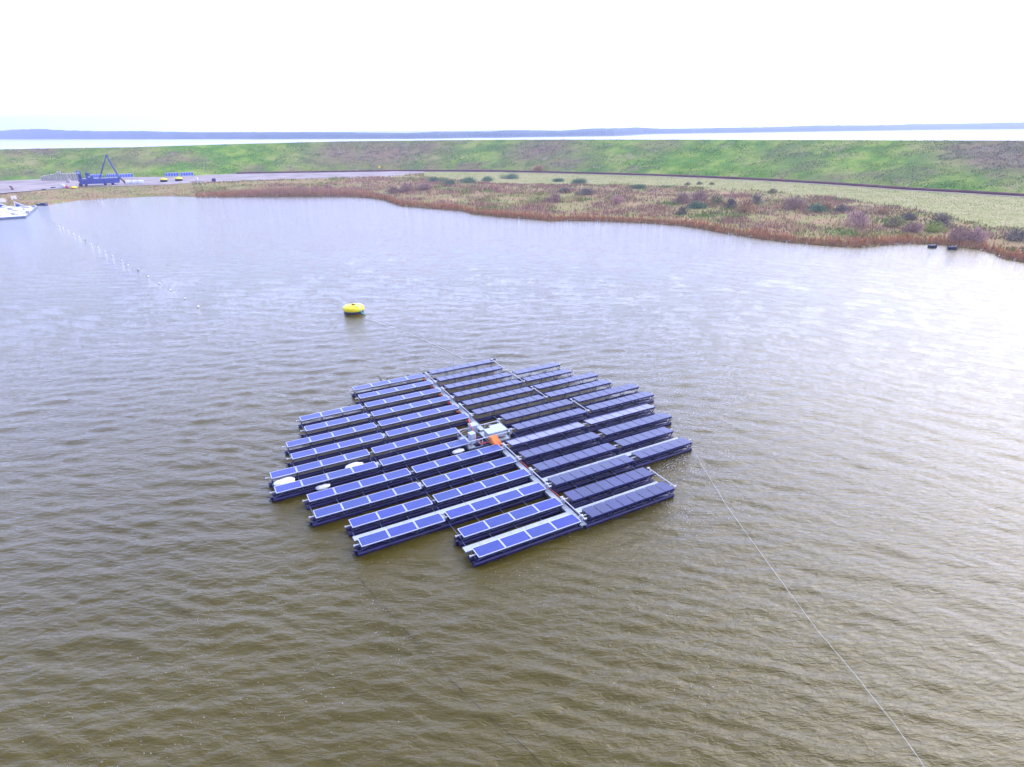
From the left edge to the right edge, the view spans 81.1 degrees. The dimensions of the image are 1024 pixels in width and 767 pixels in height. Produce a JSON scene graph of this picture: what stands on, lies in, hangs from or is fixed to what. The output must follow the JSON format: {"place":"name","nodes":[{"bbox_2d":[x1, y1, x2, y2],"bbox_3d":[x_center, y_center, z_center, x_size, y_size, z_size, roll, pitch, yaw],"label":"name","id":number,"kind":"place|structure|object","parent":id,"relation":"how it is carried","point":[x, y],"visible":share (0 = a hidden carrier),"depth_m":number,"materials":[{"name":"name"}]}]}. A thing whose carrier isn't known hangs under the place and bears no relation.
{"place":"outdoors","nodes":[
{"label":"outdoors","id":0,"kind":"place"},
{"bbox_2d":[0,171,423,192],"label":"yard","id":1,"kind":"structure","parent":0,"point":[27,185],"depth_m":276.64,"materials":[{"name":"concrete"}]},
{"bbox_2d":[75,155,125,185],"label":"crane","id":2,"kind":"object","parent":1,"relation":"on","point":[89,179],"visible":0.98,"depth_m":246.31,"materials":[{"name":"blue paint"}]},
{"bbox_2d":[0,196,1023,766],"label":"water","id":3,"kind":"structure","parent":0,"point":[862,454],"depth_m":37.92,"materials":[{"name":"brown liquid"}]},
{"bbox_2d":[0,206,36,218],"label":"boat","id":4,"kind":"object","parent":3,"relation":"on","point":[9,212],"visible":1,"depth_m":180.84,"materials":[{"name":"metal"}]},
{"bbox_2d":[273,477,294,485],"bbox_3d":[-15.344,6.638,40.327,1.404,0.340,0.876,-12,26,-26],"label":"float bag","id":5,"kind":"object","parent":3,"relation":"on","point":[284,481],"visible":0.81,"depth_m":40.19,"materials":[{"name":"white plastic"}]},
{"bbox_2d":[265,449,372,492],"bbox_3d":[-13.054,6.259,41.540,7.380,0.844,2.618,-12,26,-26],"label":"solar row","id":6,"kind":"object","parent":3,"relation":"in","point":[292,471],"visible":0.98,"depth_m":41.99,"materials":[{"name":"glass"}]},
{"bbox_2d":[267,461,381,501],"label":"solar row","id":7,"kind":"object","parent":3,"relation":"in","point":[311,484],"visible":0.97,"depth_m":40.37,"materials":[{"name":"glass"}]},
{"bbox_2d":[282,422,379,456],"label":"solar row","id":8,"kind":"object","parent":3,"relation":"in","point":[326,436],"visible":0.91,"depth_m":45.92,"materials":[{"name":"glass"}]},
{"bbox_2d":[296,404,365,428],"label":"solar row","id":9,"kind":"object","parent":3,"relation":"in","point":[348,409],"visible":0.92,"depth_m":49.57,"materials":[{"name":"glass"}]},
{"bbox_2d":[298,413,372,437],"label":"solar row","id":10,"kind":"object","parent":3,"relation":"in","point":[333,423],"visible":0.91,"depth_m":47.92,"materials":[{"name":"glass"}]},
{"bbox_2d":[285,433,390,466],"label":"solar row","id":11,"kind":"object","parent":3,"relation":"in","point":[335,446],"visible":0.91,"depth_m":44.29,"materials":[{"name":"glass"}]},
{"bbox_2d":[343,303,364,314],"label":"mooring buoy","id":12,"kind":"object","parent":3,"relation":"on","point":[353,309],"visible":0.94,"depth_m":78.46,"materials":[{"name":"yellow plastic"}]},
{"bbox_2d":[302,468,418,514],"bbox_3d":[-9.675,7.289,39.052,7.380,0.841,2.680,-12,26,-26],"label":"solar row","id":13,"kind":"object","parent":3,"relation":"in","point":[340,493],"visible":0.98,"depth_m":39.45,"materials":[{"name":"glass"}]},
{"bbox_2d":[306,482,424,527],"bbox_3d":[-9.217,7.706,38.056,7.596,0.845,1.012,-12,26,-26],"label":"solar row","id":14,"kind":"object","parent":3,"relation":"in","point":[354,507],"visible":1,"depth_m":37.81,"materials":[{"name":"glass"}]},
{"bbox_2d":[349,373,426,400],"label":"solar row","id":15,"kind":"object","parent":3,"relation":"in","point":[385,382],"visible":0.85,"depth_m":55.46,"materials":[{"name":"glass"}]},
{"bbox_2d":[344,497,435,543],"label":"solar row","id":16,"kind":"object","parent":3,"relation":"in","point":[385,517],"visible":0.98,"depth_m":36.59,"materials":[{"name":"glass"}]},
{"bbox_2d":[355,380,438,408],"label":"solar row","id":17,"kind":"object","parent":3,"relation":"in","point":[394,390],"visible":0.85,"depth_m":53.80,"materials":[{"name":"glass"}]},
{"bbox_2d":[352,513,447,556],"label":"solar row","id":18,"kind":"object","parent":3,"relation":"in","point":[379,540],"visible":0.99,"depth_m":34.93,"materials":[{"name":"glass"}]},
{"bbox_2d":[363,388,442,413],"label":"solar row","id":19,"kind":"object","parent":3,"relation":"in","point":[381,402],"visible":0.87,"depth_m":52.25,"materials":[{"name":"glass"}]},
{"bbox_2d":[371,396,456,427],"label":"solar row","id":20,"kind":"object","parent":3,"relation":"in","point":[397,409],"visible":0.83,"depth_m":50.59,"materials":[{"name":"glass"}]},
{"bbox_2d":[369,428,461,461],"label":"solar row","id":21,"kind":"object","parent":3,"relation":"on","point":[412,441],"visible":0.85,"depth_m":45.00,"materials":[{"name":"glass"}]},
{"bbox_2d":[378,404,460,438],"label":"solar row","id":22,"kind":"object","parent":3,"relation":"in","point":[413,416],"visible":0.89,"depth_m":48.98,"materials":[{"name":"glass"}]},
{"bbox_2d":[378,438,479,482],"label":"solar row","id":23,"kind":"object","parent":3,"relation":"in","point":[424,455],"visible":0.77,"depth_m":43.35,"materials":[{"name":"glass"}]},
{"bbox_2d":[383,413,477,444],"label":"solar row","id":24,"kind":"object","parent":3,"relation":"in","point":[425,425],"visible":0.87,"depth_m":47.35,"materials":[{"name":"glass"}]},
{"bbox_2d":[353,481,535,542],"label":"walkway","id":25,"kind":"structure","parent":3,"relation":"on","point":[441,512],"depth_m":36.85,"materials":[{"name":"metal"}]},
{"bbox_2d":[358,576,544,766],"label":"mooring rope","id":26,"kind":"object","parent":3,"relation":"on","point":[460,689],"visible":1,"depth_m":25.57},
{"bbox_2d":[425,376,483,431],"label":"walkway","id":27,"kind":"structure","parent":3,"relation":"on","point":[480,428],"depth_m":51.56,"materials":[{"name":"metal"}]},
{"bbox_2d":[409,444,505,487],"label":"solar row","id":28,"kind":"object","parent":3,"relation":"in","point":[446,464],"visible":0.93,"depth_m":42.53,"materials":[{"name":"glass"}]},
{"bbox_2d":[425,359,492,384],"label":"solar row","id":29,"kind":"object","parent":3,"relation":"on","point":[457,367],"visible":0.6,"depth_m":58.39,"materials":[{"name":"glass"}]},
{"bbox_2d":[420,456,518,502],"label":"solar row","id":30,"kind":"object","parent":3,"relation":"on","point":[468,475],"visible":0.91,"depth_m":40.90,"materials":[{"name":"glass"}]},
{"bbox_2d":[433,366,507,389],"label":"solar row","id":31,"kind":"object","parent":3,"relation":"on","point":[470,373],"visible":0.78,"depth_m":56.73,"materials":[{"name":"glass"}]},
{"bbox_2d":[441,372,518,399],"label":"solar row","id":32,"kind":"object","parent":3,"relation":"on","point":[476,381],"visible":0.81,"depth_m":55.14,"materials":[{"name":"glass"}]},
{"bbox_2d":[431,469,532,520],"bbox_3d":[-1.552,7.293,38.866,7.380,0.845,2.679,-12,26,-26],"label":"solar row","id":33,"kind":"object","parent":3,"relation":"in","point":[462,494],"visible":0.91,"depth_m":39.27,"materials":[{"name":"glass"}]},
{"bbox_2d":[457,420,509,449],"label":"equipment deck","id":34,"kind":"structure","parent":3,"relation":"on","point":[482,437],"depth_m":45.67,"materials":[{"name":"metal"}]},
{"bbox_2d":[467,431,475,444],"bbox_3d":[-3.001,4.124,44.904,0.480,0.948,0.500,-15,27,-31],"label":"cabinet","id":35,"kind":"object","parent":34,"relation":"on","point":[471,436],"visible":0.91,"depth_m":44.73,"materials":[{"name":"metal"}]},
{"bbox_2d":[468,422,477,433],"bbox_3d":[-3.041,3.517,46.560,0.610,0.768,0.630,-12,26,-26],"label":"cabinet","id":36,"kind":"object","parent":34,"relation":"on","point":[473,425],"visible":0.83,"depth_m":46.37,"materials":[{"name":"metal"}]},
{"bbox_2d":[484,428,495,440],"bbox_3d":[-1.670,3.917,45.681,0.680,0.698,0.880,-12,26,-26],"label":"cabinet","id":37,"kind":"object","parent":34,"relation":"on","point":[489,432],"visible":0.67,"depth_m":45.44,"materials":[{"name":"metal"}]},
{"bbox_2d":[488,434,502,445],"bbox_3d":[-1.211,4.348,44.799,0.750,0.789,0.996,-16,27,-32],"label":"orange box","id":38,"kind":"object","parent":34,"relation":"on","point":[494,439],"visible":0.67,"depth_m":44.62,"materials":[{"name":"plastic"}]},
{"bbox_2d":[489,423,506,436],"bbox_3d":[-1.084,3.701,46.240,1.010,0.648,1.230,-12,26,-26],"label":"cabinet","id":39,"kind":"object","parent":34,"relation":"on","point":[499,428],"visible":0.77,"depth_m":45.97,"materials":[{"name":"metal"}]},
{"bbox_2d":[449,379,528,409],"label":"solar row","id":40,"kind":"object","parent":3,"relation":"in","point":[492,387],"visible":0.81,"depth_m":53.56,"materials":[{"name":"glass"}]},
{"bbox_2d":[443,482,549,537],"bbox_3d":[-0.603,7.975,37.241,7.380,0.845,2.680,-12,26,-26],"label":"solar row","id":41,"kind":"object","parent":3,"relation":"in","point":[488,506],"visible":0.93,"depth_m":37.62,"materials":[{"name":"glass"}]},
{"bbox_2d":[459,387,539,418],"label":"solar row","id":42,"kind":"object","parent":3,"relation":"in","point":[497,396],"visible":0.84,"depth_m":51.94,"materials":[{"name":"glass"}]},
{"bbox_2d":[452,497,564,558],"bbox_3d":[0.251,8.680,35.570,7.596,0.843,2.679,-12,26,-26],"label":"solar row","id":43,"kind":"object","parent":3,"relation":"in","point":[481,530],"visible":0.99,"depth_m":35.93,"materials":[{"name":"glass"}]},
{"bbox_2d":[469,395,553,428],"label":"solar row","id":44,"kind":"object","parent":3,"relation":"on","point":[505,405],"visible":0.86,"depth_m":50.20,"materials":[{"name":"glass"}]},
{"bbox_2d":[462,512,569,553],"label":"walkway","id":45,"kind":"structure","parent":3,"relation":"on","point":[467,549],"depth_m":34.97,"materials":[{"name":"metal"}]},
{"bbox_2d":[468,514,582,566],"bbox_3d":[0.900,9.057,34.668,7.380,0.843,1.012,-12,26,-26],"label":"solar row","id":46,"kind":"object","parent":3,"relation":"in","point":[519,541],"visible":1,"depth_m":34.32,"materials":[{"name":"glass"}]},
{"bbox_2d":[511,362,567,385],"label":"solar row","id":47,"kind":"object","parent":3,"relation":"in","point":[533,369],"visible":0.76,"depth_m":57.86,"materials":[{"name":"glass"}]},
{"bbox_2d":[497,399,582,428],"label":"solar row","id":48,"kind":"object","parent":3,"relation":"in","point":[540,408],"visible":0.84,"depth_m":49.43,"materials":[{"name":"glass"}]},
{"bbox_2d":[501,446,586,527],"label":"walkway","id":49,"kind":"structure","parent":3,"relation":"on","point":[548,491],"depth_m":39.18,"materials":[{"name":"metal"}]},
{"bbox_2d":[502,422,595,461],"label":"solar row","id":50,"kind":"object","parent":3,"relation":"in","point":[531,441],"visible":0.84,"depth_m":45.60,"materials":[{"name":"glass"}]},
{"bbox_2d":[522,369,580,392],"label":"solar row","id":51,"kind":"object","parent":3,"relation":"in","point":[544,376],"visible":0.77,"depth_m":56.31,"materials":[{"name":"glass"}]},
{"bbox_2d":[509,408,597,444],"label":"solar row","id":52,"kind":"object","parent":3,"relation":"on","point":[540,425],"visible":0.94,"depth_m":47.86,"materials":[{"name":"glass"}]},
{"bbox_2d":[515,432,600,474],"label":"solar row","id":53,"kind":"object","parent":3,"relation":"on","point":[568,447],"visible":0.93,"depth_m":43.95,"materials":[{"name":"glass"}]},
{"bbox_2d":[532,372,605,400],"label":"solar row","id":54,"kind":"object","parent":3,"relation":"in","point":[569,380],"visible":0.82,"depth_m":54.99,"materials":[{"name":"glass"}]},
{"bbox_2d":[529,443,616,489],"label":"solar row","id":55,"kind":"object","parent":3,"relation":"on","point":[603,453],"visible":0.85,"depth_m":42.30,"materials":[{"name":"glass"}]},
{"bbox_2d":[543,380,619,408],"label":"solar row","id":56,"kind":"object","parent":3,"relation":"in","point":[574,389],"visible":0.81,"depth_m":53.38,"materials":[{"name":"glass"}]},
{"bbox_2d":[544,455,647,495],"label":"solar row","id":57,"kind":"object","parent":3,"relation":"in","point":[560,485],"visible":0.91,"depth_m":40.68,"materials":[{"name":"glass"}]},
{"bbox_2d":[561,467,653,521],"bbox_3d":[6.702,7.232,38.611,7.249,1.020,2.695,-12,26,-26],"label":"solar row","id":58,"kind":"object","parent":3,"relation":"on","point":[596,494],"visible":0.9,"depth_m":39.01,"materials":[{"name":"glass"}]},
{"bbox_2d":[541,437,677,482],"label":"walkway","id":59,"kind":"structure","parent":3,"relation":"on","point":[628,454],"depth_m":42.46,"materials":[{"name":"metal"}]},
{"bbox_2d":[572,383,647,414],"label":"solar row","id":60,"kind":"object","parent":3,"relation":"in","point":[611,391],"visible":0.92,"depth_m":52.44,"materials":[{"name":"glass"}]},
{"bbox_2d":[576,481,657,513],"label":"walkway","id":61,"kind":"structure","parent":3,"relation":"on","point":[579,509],"depth_m":38.11,"materials":[{"name":"metal"}]},
{"bbox_2d":[584,391,654,418],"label":"solar row","id":62,"kind":"object","parent":3,"relation":"in","point":[605,407],"visible":0.88,"depth_m":50.95,"materials":[{"name":"glass"}]},
{"bbox_2d":[582,404,666,438],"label":"solar row","id":63,"kind":"object","parent":3,"relation":"in","point":[616,418],"visible":0.9,"depth_m":48.61,"materials":[{"name":"glass"}]},
{"bbox_2d":[579,481,674,528],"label":"solar row","id":64,"kind":"object","parent":3,"relation":"in","point":[638,501],"visible":0.95,"depth_m":37.38,"materials":[{"name":"glass"}]},
{"bbox_2d":[597,412,671,444],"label":"solar row","id":65,"kind":"object","parent":3,"relation":"in","point":[658,421],"visible":0.92,"depth_m":46.99,"materials":[{"name":"glass"}]},
{"bbox_2d":[613,427,686,462],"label":"solar row","id":66,"kind":"object","parent":3,"relation":"in","point":[644,441],"visible":0.83,"depth_m":44.99,"materials":[{"name":"glass"}]},
{"bbox_2d":[630,437,692,468],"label":"solar row","id":67,"kind":"object","parent":3,"relation":"in","point":[652,456],"visible":0.91,"depth_m":43.39,"materials":[{"name":"glass"}]},
{"bbox_2d":[693,450,923,765],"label":"mooring rope","id":68,"kind":"object","parent":3,"relation":"on","point":[817,630],"visible":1,"depth_m":27.58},
{"bbox_2d":[0,139,1023,192],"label":"dike","id":69,"kind":"structure","parent":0,"point":[714,165],"depth_m":297.96,"materials":[{"name":"green plant"}]},
{"bbox_2d":[236,170,1023,196],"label":"road","id":70,"kind":"structure","parent":69,"relation":"on","point":[905,188],"depth_m":256.98,"materials":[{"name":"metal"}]},
{"bbox_2d":[0,172,1023,261],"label":"bank","id":71,"kind":"structure","parent":0,"point":[752,215],"depth_m":190.72,"materials":[{"name":"brown plant"}]},
{"bbox_2d":[382,185,400,192],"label":"shrub","id":72,"kind":"object","parent":71,"relation":"on","point":[393,189],"visible":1,"depth_m":217.76,"materials":[{"name":"brown plant"}]},
{"bbox_2d":[397,181,415,191],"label":"shrub","id":73,"kind":"object","parent":71,"relation":"on","point":[406,187],"visible":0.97,"depth_m":218.88,"materials":[{"name":"brown plant"}]},
{"bbox_2d":[412,182,434,189],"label":"shrub","id":74,"kind":"object","parent":71,"relation":"on","point":[424,186],"visible":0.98,"depth_m":222.41,"materials":[{"name":"brown plant"}]},
{"bbox_2d":[499,173,518,179],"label":"shrub","id":75,"kind":"object","parent":71,"relation":"on","point":[511,176],"visible":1,"depth_m":263.43,"materials":[{"name":"green plant"}]},
{"bbox_2d":[0,173,1023,258],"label":"brush","id":76,"kind":"object","parent":71,"relation":"on","point":[836,200],"visible":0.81,"depth_m":177.56,"materials":[{"name":"brown plant"}]},
{"bbox_2d":[545,189,561,201],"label":"shrub","id":77,"kind":"object","parent":71,"relation":"on","point":[555,198],"visible":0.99,"depth_m":185.81,"materials":[{"name":"brown plant"}]},
{"bbox_2d":[576,185,597,195],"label":"shrub","id":78,"kind":"object","parent":71,"relation":"on","point":[587,191],"visible":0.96,"depth_m":199.97,"materials":[{"name":"plant"}]},
{"bbox_2d":[195,185,1023,260],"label":"reeds","id":79,"kind":"object","parent":71,"relation":"on","point":[284,190],"visible":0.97,"depth_m":156.27,"materials":[{"name":"brown plant"}]},
{"bbox_2d":[610,192,625,203],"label":"shrub","id":80,"kind":"object","parent":71,"relation":"on","point":[616,199],"visible":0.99,"depth_m":179.13,"materials":[{"name":"brown plant"}]},
{"bbox_2d":[672,192,691,203],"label":"shrub","id":81,"kind":"object","parent":71,"relation":"on","point":[683,198],"visible":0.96,"depth_m":177.94,"materials":[{"name":"brown plant"}]},
{"bbox_2d":[685,200,709,208],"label":"shrub","id":82,"kind":"object","parent":71,"relation":"on","point":[697,204],"visible":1,"depth_m":168.26,"materials":[{"name":"green plant"}]},
{"bbox_2d":[690,188,709,199],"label":"shrub","id":83,"kind":"object","parent":71,"relation":"on","point":[700,195],"visible":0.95,"depth_m":181.33,"materials":[{"name":"brown plant"}]},
{"bbox_2d":[705,194,726,204],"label":"shrub","id":84,"kind":"object","parent":71,"relation":"on","point":[716,198],"visible":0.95,"depth_m":172.84,"materials":[{"name":"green plant"}]},
{"bbox_2d":[421,172,1023,229],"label":"pale grass","id":85,"kind":"structure","parent":71,"relation":"on","point":[681,184],"depth_m":201.93,"materials":[{"name":"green plant"}]},
{"bbox_2d":[721,197,737,207],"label":"shrub","id":86,"kind":"object","parent":71,"relation":"on","point":[731,203],"visible":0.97,"depth_m":165.78,"materials":[{"name":"grey plant"}]},
{"bbox_2d":[731,196,757,212],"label":"shrub","id":87,"kind":"object","parent":71,"relation":"on","point":[743,207],"visible":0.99,"depth_m":157.64,"materials":[{"name":"brown plant"}]},
{"bbox_2d":[749,194,764,203],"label":"shrub","id":88,"kind":"object","parent":71,"relation":"on","point":[757,198],"visible":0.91,"depth_m":170.02,"materials":[{"name":"plant"}]},
{"bbox_2d":[780,194,807,209],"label":"shrub","id":89,"kind":"object","parent":71,"relation":"on","point":[794,202],"visible":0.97,"depth_m":160.86,"materials":[{"name":"brown plant"}]},
{"bbox_2d":[806,201,830,211],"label":"shrub","id":90,"kind":"object","parent":71,"relation":"on","point":[814,207],"visible":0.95,"depth_m":155.61,"materials":[{"name":"green plant"}]},
{"bbox_2d":[832,204,852,211],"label":"shrub","id":91,"kind":"object","parent":71,"relation":"on","point":[841,207],"visible":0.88,"depth_m":154.49,"materials":[{"name":"grey plant"}]},
{"bbox_2d":[842,209,871,226],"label":"shrub","id":92,"kind":"object","parent":71,"relation":"on","point":[861,219],"visible":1,"depth_m":136.80,"materials":[{"name":"brown plant"}]},
{"bbox_2d":[883,216,904,227],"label":"shrub","id":93,"kind":"object","parent":71,"relation":"on","point":[896,221],"visible":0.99,"depth_m":135.14,"materials":[{"name":"green plant"}]},
{"bbox_2d":[900,211,918,220],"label":"shrub","id":94,"kind":"object","parent":71,"relation":"on","point":[910,216],"visible":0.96,"depth_m":142.51,"materials":[{"name":"grey plant"}]},
{"bbox_2d":[900,220,928,232],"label":"shrub","id":95,"kind":"object","parent":71,"relation":"on","point":[913,227],"visible":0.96,"depth_m":129.50,"materials":[{"name":"brown plant"}]},
{"bbox_2d":[924,220,946,232],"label":"shrub","id":96,"kind":"object","parent":71,"relation":"on","point":[933,226],"visible":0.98,"depth_m":129.88,"materials":[{"name":"green plant"}]},
{"bbox_2d":[922,211,958,229],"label":"shrub","id":97,"kind":"object","parent":71,"relation":"on","point":[943,218],"visible":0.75,"depth_m":133.82,"materials":[{"name":"grey plant"}]},
{"bbox_2d":[947,225,978,241],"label":"shrub","id":98,"kind":"object","parent":71,"relation":"on","point":[957,233],"visible":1,"depth_m":119.99,"materials":[{"name":"brown plant"}]},
{"bbox_2d":[964,226,991,242],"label":"shrub","id":99,"kind":"object","parent":71,"relation":"on","point":[982,236],"visible":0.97,"depth_m":119.19,"materials":[{"name":"brown plant"}]},
{"bbox_2d":[1001,226,1023,241],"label":"shrub","id":100,"kind":"object","parent":71,"relation":"on","point":[1014,236],"visible":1,"depth_m":118.44,"materials":[{"name":"grey plant"}]},
{"bbox_2d":[0,122,1023,138],"bbox_3d":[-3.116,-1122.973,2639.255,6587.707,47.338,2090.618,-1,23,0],"label":"hills","id":101,"kind":"structure","parent":0,"point":[37,134],"depth_m":2228.97,"materials":[{"name":"blue"}]},
{"bbox_2d":[0,129,1023,148],"bbox_3d":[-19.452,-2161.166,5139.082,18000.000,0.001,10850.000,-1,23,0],"label":"sea","id":102,"kind":"structure","parent":0,"point":[997,134],"depth_m":1556.94,"materials":[{"name":"liquid"}]},
{"bbox_2d":[0,0,1023,131],"label":"sky","id":103,"kind":"structure","parent":0,"point":[80,65],"materials":[{"name":"white"}]},
{"bbox_2d":[345,128,686,131],"bbox_3d":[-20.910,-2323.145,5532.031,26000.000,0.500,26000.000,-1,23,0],"label":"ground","id":104,"kind":"structure","parent":0,"point":[456,130],"depth_m":14837.64,"materials":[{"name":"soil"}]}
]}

